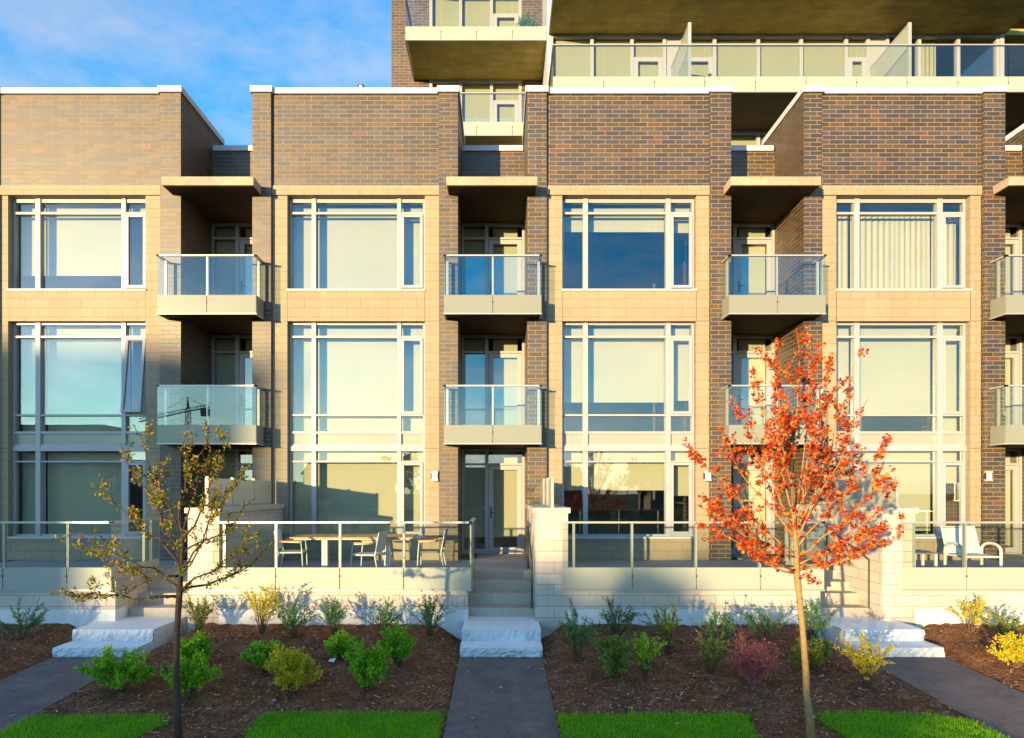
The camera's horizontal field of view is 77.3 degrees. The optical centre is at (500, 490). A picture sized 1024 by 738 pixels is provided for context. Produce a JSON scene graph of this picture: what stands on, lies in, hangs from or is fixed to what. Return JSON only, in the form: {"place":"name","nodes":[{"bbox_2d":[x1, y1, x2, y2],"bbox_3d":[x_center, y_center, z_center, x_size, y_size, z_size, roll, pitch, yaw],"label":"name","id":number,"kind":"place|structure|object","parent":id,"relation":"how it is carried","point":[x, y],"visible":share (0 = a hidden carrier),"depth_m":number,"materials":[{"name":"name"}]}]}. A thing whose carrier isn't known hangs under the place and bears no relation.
{"place":"outdoors","nodes":[
{"label":"outdoors","id":0,"kind":"place"},
{"bbox_2d":[0,654,137,731],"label":"path","id":1,"kind":"structure","parent":0,"point":[35,691],"depth_m":9.07,"materials":[{"name":"concrete"}]},
{"bbox_2d":[0,0,390,144],"label":"sky","id":2,"kind":"structure","parent":0,"point":[214,49],"materials":[{"name":"blue"}]},
{"bbox_2d":[443,657,559,737],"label":"path","id":3,"kind":"structure","parent":0,"point":[525,709],"depth_m":8.55,"materials":[{"name":"concrete"}]},
{"bbox_2d":[0,707,1008,737],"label":"lawn","id":4,"kind":"structure","parent":0,"point":[832,725],"depth_m":7.66,"materials":[{"name":"green plant"}]},
{"bbox_2d":[0,623,1023,737],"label":"mulch bed","id":5,"kind":"object","parent":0,"point":[1001,668],"visible":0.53,"depth_m":9.07,"materials":[{"name":"brown wood"}]},
{"bbox_2d":[0,596,49,640],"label":"shrub","id":6,"kind":"object","parent":5,"relation":"on","point":[36,621],"visible":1,"depth_m":10.79,"materials":[{"name":"green plant"}]},
{"bbox_2d":[52,638,155,656],"bbox_3d":[-6.589,2.641,10.735,1.412,0.179,0.730,0,0,0],"label":"stone step","id":7,"kind":"object","parent":5,"relation":"on","point":[80,649],"visible":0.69,"depth_m":10.43,"materials":[{"name":"stone"}]},
{"bbox_2d":[72,644,157,692],"bbox_3d":[-5.248,2.431,8.775,1.008,0.689,0.825,0,0,19],"label":"shrub","id":8,"kind":"object","parent":5,"relation":"on","point":[106,666],"visible":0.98,"depth_m":8.66,"materials":[{"name":"green plant"}]},
{"bbox_2d":[72,616,186,648],"bbox_3d":[-6.586,2.530,11.435,1.410,0.340,1.170,0,0,0],"label":"stone step","id":9,"kind":"object","parent":5,"relation":"on","point":[135,628],"visible":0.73,"depth_m":11.05,"materials":[{"name":"stone"}]},
{"bbox_2d":[0,85,284,637],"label":"townhouse","id":10,"kind":"structure","parent":5,"relation":"on","point":[136,256],"depth_m":15.10,"materials":[{"name":"brick"}]},
{"bbox_2d":[6,198,145,290],"bbox_3d":[-9.992,-5.832,15.298,3.282,2.245,0.467,0,0,0],"label":"window","id":11,"kind":"structure","parent":10,"relation":"in","point":[81,241],"depth_m":15.52,"materials":[{"name":"glass"}]},
{"bbox_2d":[7,323,145,538],"bbox_3d":[-9.992,-1.433,15.264,3.282,5.125,0.536,0,0,0],"label":"window","id":12,"kind":"structure","parent":10,"relation":"in","point":[89,409],"depth_m":15.52,"materials":[{"name":"glass"}]},
{"bbox_2d":[212,449,251,479],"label":"front door","id":13,"kind":"structure","parent":10,"relation":"in","point":[232,464],"depth_m":16.76,"materials":[{"name":"glass"}]},
{"bbox_2d":[212,335,251,424],"bbox_3d":[-6.650,-2.650,16.650,1.669,2.760,0.229,0,0,0],"label":"balcony door","id":14,"kind":"structure","parent":10,"relation":"in","point":[230,361],"depth_m":16.76,"materials":[{"name":"glass"}]},
{"bbox_2d":[212,223,251,294],"bbox_3d":[-6.650,-5.576,16.650,1.669,2.713,0.229,0,0,0],"label":"balcony door","id":15,"kind":"structure","parent":10,"relation":"in","point":[230,271],"depth_m":16.76,"materials":[{"name":"glass"}]},
{"bbox_2d":[49,416,277,737],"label":"crabapple tree","id":16,"kind":"object","parent":5,"relation":"on","point":[180,560],"visible":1,"depth_m":7.22,"materials":[{"name":"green plant"}]},
{"bbox_2d":[157,648,224,699],"bbox_3d":[-4.129,2.442,8.577,0.830,0.722,0.689,0,0,0],"label":"shrub","id":17,"kind":"object","parent":5,"relation":"on","point":[195,674],"visible":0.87,"depth_m":8.46,"materials":[{"name":"green plant"}]},
{"bbox_2d":[171,594,218,632],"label":"shrub","id":18,"kind":"object","parent":5,"relation":"on","point":[197,615],"visible":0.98,"depth_m":11.01,"materials":[{"name":"green plant"}]},
{"bbox_2d":[180,629,215,660],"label":"shrub","id":19,"kind":"object","parent":5,"relation":"on","point":[190,645],"visible":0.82,"depth_m":9.63,"materials":[{"name":"green plant"}]},
{"bbox_2d":[232,583,282,633],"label":"shrub","id":20,"kind":"object","parent":5,"relation":"on","point":[263,609],"visible":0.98,"depth_m":11.04,"materials":[{"name":"yellow plant"}]},
{"bbox_2d":[238,639,286,672],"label":"shrub","id":21,"kind":"object","parent":5,"relation":"on","point":[260,655],"visible":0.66,"depth_m":9.38,"materials":[{"name":"green plant"}]},
{"bbox_2d":[263,644,323,695],"bbox_3d":[-2.807,2.426,8.657,0.865,0.725,0.629,0,0,8],"label":"shrub","id":22,"kind":"object","parent":5,"relation":"on","point":[284,665],"visible":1,"depth_m":8.63,"materials":[{"name":"yellow plant"}]},
{"bbox_2d":[269,600,320,637],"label":"shrub","id":23,"kind":"object","parent":5,"relation":"on","point":[292,631],"visible":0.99,"depth_m":10.88,"materials":[{"name":"green plant"}]},
{"bbox_2d":[314,594,350,636],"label":"shrub","id":24,"kind":"object","parent":5,"relation":"on","point":[330,619],"visible":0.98,"depth_m":10.85,"materials":[{"name":"green plant"}]},
{"bbox_2d":[323,629,356,659],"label":"shrub","id":25,"kind":"object","parent":5,"relation":"on","point":[338,646],"visible":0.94,"depth_m":9.86,"materials":[{"name":"green plant"}]},
{"bbox_2d":[341,636,393,691],"bbox_3d":[-1.811,2.382,8.775,0.649,0.770,0.676,0,0,-37],"label":"shrub","id":26,"kind":"object","parent":5,"relation":"on","point":[369,668],"visible":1,"depth_m":8.71,"materials":[{"name":"green plant"}]},
{"bbox_2d":[352,596,404,636],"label":"shrub","id":27,"kind":"object","parent":5,"relation":"on","point":[384,611],"visible":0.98,"depth_m":11.00,"materials":[{"name":"green plant"}]},
{"bbox_2d":[211,85,570,639],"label":"townhouse","id":28,"kind":"structure","parent":5,"relation":"on","point":[409,315],"depth_m":15.10,"materials":[{"name":"brick"}]},
{"bbox_2d":[273,529,307,566],"bbox_3d":[-4.118,1.206,12.595,0.576,0.873,0.590,0,0,-8],"label":"terrace chair","id":29,"kind":"object","parent":28,"relation":"on","point":[281,542],"visible":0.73,"depth_m":12.45,"materials":[{"name":"white metal"}]},
{"bbox_2d":[290,534,417,566],"bbox_3d":[-2.869,1.268,12.748,2.360,0.745,0.896,0,0,0],"label":"dining table","id":30,"kind":"object","parent":28,"relation":"on","point":[325,538],"visible":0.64,"depth_m":12.70,"materials":[{"name":"brown wood"}]},
{"bbox_2d":[286,198,425,290],"bbox_3d":[-3.403,-5.832,15.298,3.282,2.245,0.467,0,0,0],"label":"window","id":31,"kind":"structure","parent":28,"relation":"in","point":[336,249],"depth_m":15.52,"materials":[{"name":"glass"}]},
{"bbox_2d":[286,323,425,538],"bbox_3d":[-3.403,-1.433,15.298,3.282,5.125,0.467,0,0,0],"label":"window","id":32,"kind":"structure","parent":28,"relation":"in","point":[356,389],"depth_m":15.52,"materials":[{"name":"glass"}]},
{"bbox_2d":[350,531,387,566],"bbox_3d":[-2.471,1.206,12.115,0.576,0.873,0.590,0,0,8],"label":"terrace chair","id":33,"kind":"object","parent":28,"relation":"on","point":[381,540],"visible":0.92,"depth_m":11.97,"materials":[{"name":"white metal"}]},
{"bbox_2d":[417,529,447,566],"bbox_3d":[-1.347,1.206,12.750,0.576,0.873,0.590,0,0,0],"label":"terrace chair","id":34,"kind":"object","parent":28,"relation":"on","point":[421,550],"visible":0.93,"depth_m":12.57,"materials":[{"name":"white metal"}]},
{"bbox_2d":[462,449,523,553],"bbox_3d":[-0.181,0.280,16.650,1.619,2.720,0.229,0,0,0],"label":"front door","id":35,"kind":"structure","parent":28,"relation":"in","point":[493,495],"depth_m":16.76,"materials":[{"name":"glass"}]},
{"bbox_2d":[462,335,523,424],"bbox_3d":[-0.181,-2.650,16.650,1.619,2.760,0.229,0,0,0],"label":"balcony door","id":36,"kind":"structure","parent":28,"relation":"in","point":[504,365],"depth_m":16.76,"materials":[{"name":"glass"}]},
{"bbox_2d":[462,223,523,294],"bbox_3d":[-0.181,-5.576,16.650,1.619,2.713,0.229,0,0,0],"label":"balcony door","id":37,"kind":"structure","parent":28,"relation":"in","point":[476,271],"depth_m":16.76,"materials":[{"name":"glass"}]},
{"bbox_2d":[377,621,417,666],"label":"shrub","id":38,"kind":"object","parent":5,"relation":"on","point":[399,642],"visible":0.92,"depth_m":9.57,"materials":[{"name":"green plant"}]},
{"bbox_2d":[401,590,454,635],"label":"shrub","id":39,"kind":"object","parent":5,"relation":"on","point":[427,611],"visible":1,"depth_m":10.95,"materials":[{"name":"green plant"}]},
{"bbox_2d":[462,616,540,640],"bbox_3d":[0.019,2.530,11.435,1.386,0.339,1.170,0,0,0],"label":"stone step","id":40,"kind":"object","parent":5,"relation":"on","point":[501,628],"visible":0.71,"depth_m":10.96,"materials":[{"name":"stone"}]},
{"bbox_2d":[460,640,542,657],"bbox_3d":[0.013,2.641,10.735,1.378,0.179,0.729,0,0,0],"label":"stone step","id":41,"kind":"object","parent":5,"relation":"on","point":[501,648],"visible":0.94,"depth_m":10.41,"materials":[{"name":"stone"}]},
{"bbox_2d":[546,597,598,662],"bbox_3d":[1.104,2.155,9.895,0.796,0.977,0.730,0,0,0],"label":"shrub","id":42,"kind":"object","parent":5,"relation":"on","point":[573,630],"visible":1,"depth_m":9.79,"materials":[{"name":"green plant"}]},
{"bbox_2d":[593,633,631,677],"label":"shrub","id":43,"kind":"object","parent":5,"relation":"on","point":[612,651],"visible":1,"depth_m":9.14,"materials":[{"name":"green plant"}]},
{"bbox_2d":[582,594,646,639],"bbox_3d":[1.868,2.142,10.343,0.830,0.884,0.840,0,0,-31],"label":"shrub","id":44,"kind":"object","parent":5,"relation":"on","point":[614,618],"visible":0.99,"depth_m":10.49,"materials":[{"name":"green plant"}]},
{"bbox_2d":[624,632,667,676],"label":"shrub","id":45,"kind":"object","parent":5,"relation":"on","point":[643,654],"visible":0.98,"depth_m":9.20,"materials":[{"name":"green plant"}]},
{"bbox_2d":[638,598,681,654],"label":"shrub","id":46,"kind":"object","parent":5,"relation":"on","point":[666,625],"visible":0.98,"depth_m":10.09,"materials":[{"name":"green plant"}]},
{"bbox_2d":[694,629,732,673],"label":"shrub","id":47,"kind":"object","parent":5,"relation":"on","point":[714,656],"visible":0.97,"depth_m":9.34,"materials":[{"name":"green plant"}]},
{"bbox_2d":[690,601,737,649],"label":"shrub","id":48,"kind":"object","parent":5,"relation":"on","point":[725,624],"visible":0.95,"depth_m":10.25,"materials":[{"name":"green plant"}]},
{"bbox_2d":[547,85,918,636],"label":"townhouse","id":49,"kind":"structure","parent":5,"relation":"on","point":[685,256],"depth_m":15.10,"materials":[{"name":"brick"}]},
{"bbox_2d":[561,198,697,290],"bbox_3d":[3.044,-5.832,15.298,3.199,2.245,0.467,0,0,0],"label":"window","id":50,"kind":"structure","parent":49,"relation":"in","point":[668,220],"depth_m":15.25,"materials":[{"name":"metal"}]},
{"bbox_2d":[562,323,697,538],"bbox_3d":[3.044,-1.433,15.298,3.199,5.125,0.467,0,0,0],"label":"window","id":51,"kind":"structure","parent":49,"relation":"in","point":[600,365],"depth_m":15.52,"materials":[{"name":"glass"}]},
{"bbox_2d":[731,449,774,553],"bbox_3d":[6.266,0.280,16.650,1.700,2.720,0.229,0,0,0],"label":"front door","id":52,"kind":"structure","parent":49,"relation":"in","point":[747,493],"depth_m":16.65,"materials":[{"name":"glass"}]},
{"bbox_2d":[731,335,774,424],"bbox_3d":[6.266,-2.650,16.650,1.700,2.760,0.229,0,0,0],"label":"balcony door","id":53,"kind":"structure","parent":49,"relation":"in","point":[743,360],"depth_m":16.70,"materials":[{"name":"glass"}]},
{"bbox_2d":[731,223,774,294],"bbox_3d":[6.266,-5.576,16.650,1.700,2.713,0.229,0,0,0],"label":"balcony door","id":54,"kind":"structure","parent":49,"relation":"in","point":[748,273],"depth_m":16.65,"materials":[{"name":"glass"}]},
{"bbox_2d":[719,625,787,685],"bbox_3d":[3.587,2.323,8.958,0.905,0.836,0.856,0,0,-37],"label":"shrub","id":55,"kind":"object","parent":5,"relation":"on","point":[755,672],"visible":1,"depth_m":8.91,"materials":[{"name":"purple plant"}]},
{"bbox_2d":[735,604,793,642],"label":"shrub","id":56,"kind":"object","parent":5,"relation":"on","point":[754,625],"visible":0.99,"depth_m":10.56,"materials":[{"name":"green plant"}]},
{"bbox_2d":[682,322,905,737],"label":"maple tree","id":57,"kind":"object","parent":5,"relation":"on","point":[781,462],"visible":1,"depth_m":7.21,"materials":[{"name":"red plant"}]},
{"bbox_2d":[785,635,835,670],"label":"shrub","id":58,"kind":"object","parent":5,"relation":"on","point":[818,654],"visible":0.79,"depth_m":9.46,"materials":[{"name":"green plant"}]},
{"bbox_2d":[795,598,833,643],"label":"shrub","id":59,"kind":"object","parent":5,"relation":"on","point":[811,616],"visible":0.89,"depth_m":10.60,"materials":[{"name":"green plant"}]},
{"bbox_2d":[833,630,899,689],"bbox_3d":[5.059,2.343,8.865,0.830,0.832,0.758,0,0,31],"label":"shrub","id":60,"kind":"object","parent":5,"relation":"on","point":[861,660],"visible":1,"depth_m":8.84,"materials":[{"name":"yellow plant"}]},
{"bbox_2d":[843,638,944,656],"bbox_3d":[6.540,2.641,10.735,1.384,0.179,0.729,0,0,0],"label":"stone step","id":61,"kind":"object","parent":5,"relation":"on","point":[916,649],"visible":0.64,"depth_m":10.41,"materials":[{"name":"stone"}]},
{"bbox_2d":[821,616,924,647],"bbox_3d":[6.532,2.530,11.435,1.395,0.339,1.170,0,0,0],"label":"stone step","id":62,"kind":"object","parent":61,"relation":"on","point":[870,627],"visible":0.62,"depth_m":11.04,"materials":[{"name":"stone"}]},
{"bbox_2d":[788,85,1023,627],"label":"townhouse","id":63,"kind":"structure","parent":5,"relation":"on","point":[923,238],"depth_m":15.10,"materials":[{"name":"brick"}]},
{"bbox_2d":[836,323,966,538],"bbox_3d":[9.512,-1.433,15.298,3.199,5.125,0.467,0,0,0],"label":"window","id":64,"kind":"structure","parent":63,"relation":"in","point":[894,375],"depth_m":15.52,"materials":[{"name":"glass"}]},
{"bbox_2d":[836,198,971,290],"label":"window","id":65,"kind":"structure","parent":63,"relation":"in","point":[890,251],"depth_m":15.54,"materials":[{"name":"glass"}]},
{"bbox_2d":[915,551,937,566],"bbox_3d":[8.167,1.417,12.498,0.480,0.445,0.436,0,0,0],"label":"side table","id":66,"kind":"object","parent":63,"relation":"on","point":[922,553],"visible":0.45,"depth_m":12.32,"materials":[{"name":"white plastic"}]},
{"bbox_2d":[940,526,1002,566],"bbox_3d":[9.356,1.183,12.758,0.800,0.913,0.717,0,0,0],"label":"lounge chair","id":67,"kind":"object","parent":63,"relation":"on","point":[952,539],"visible":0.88,"depth_m":12.94,"materials":[{"name":"white plastic"}]},
{"bbox_2d":[1005,449,1021,553],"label":"front door","id":68,"kind":"structure","parent":63,"relation":"in","point":[1017,470],"depth_m":16.61,"materials":[{"name":"glass"}]},
{"bbox_2d":[1005,335,1021,424],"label":"balcony door","id":69,"kind":"structure","parent":63,"relation":"in","point":[1016,355],"depth_m":16.61,"materials":[{"name":"glass"}]},
{"bbox_2d":[1005,223,1021,294],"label":"balcony door","id":70,"kind":"structure","parent":63,"relation":"in","point":[1016,242],"depth_m":16.61,"materials":[{"name":"glass"}]},
{"bbox_2d":[946,595,994,632],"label":"shrub","id":71,"kind":"object","parent":5,"relation":"on","point":[975,609],"visible":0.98,"depth_m":11.11,"materials":[{"name":"yellow plant"}]},
{"bbox_2d":[977,608,1023,636],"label":"shrub","id":72,"kind":"object","parent":5,"relation":"on","point":[1002,631],"visible":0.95,"depth_m":10.55,"materials":[{"name":"green plant"}]},
{"bbox_2d":[985,631,1023,667],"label":"shrub","id":73,"kind":"object","parent":5,"relation":"on","point":[1011,647],"visible":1,"depth_m":9.59,"materials":[{"name":"yellow plant"}]},
{"bbox_2d":[391,0,1023,151],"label":"apartment tower","id":74,"kind":"structure","parent":0,"point":[768,59],"depth_m":20.82,"materials":[{"name":"concrete"}]},
{"bbox_2d":[429,80,521,128],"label":"window","id":75,"kind":"structure","parent":74,"relation":"in","point":[476,108],"depth_m":23.25,"materials":[{"name":"glass"}]},
{"bbox_2d":[429,0,521,33],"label":"window","id":76,"kind":"structure","parent":74,"relation":"in","point":[476,13],"depth_m":23.25,"materials":[{"name":"glass"}]},
{"bbox_2d":[515,11,537,25],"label":"potted plant","id":77,"kind":"object","parent":74,"relation":"on","point":[522,21],"visible":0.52,"depth_m":21.45,"materials":[{"name":"green plant"}]},
{"bbox_2d":[731,131,768,144],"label":"window","id":78,"kind":"structure","parent":74,"relation":"in","point":[757,140],"depth_m":20.95,"materials":[{"name":"glass"}]},
{"bbox_2d":[551,34,998,84],"bbox_3d":[8.918,-13.355,20.922,14.618,2.930,0.264,0,0,0],"label":"window","id":79,"kind":"structure","parent":74,"relation":"in","point":[567,61],"depth_m":20.95,"materials":[{"name":"glass"}]},
{"bbox_2d":[866,657,1023,737],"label":"path","id":80,"kind":"structure","parent":0,"point":[967,690],"depth_m":8.91,"materials":[{"name":"concrete"}]}
]}

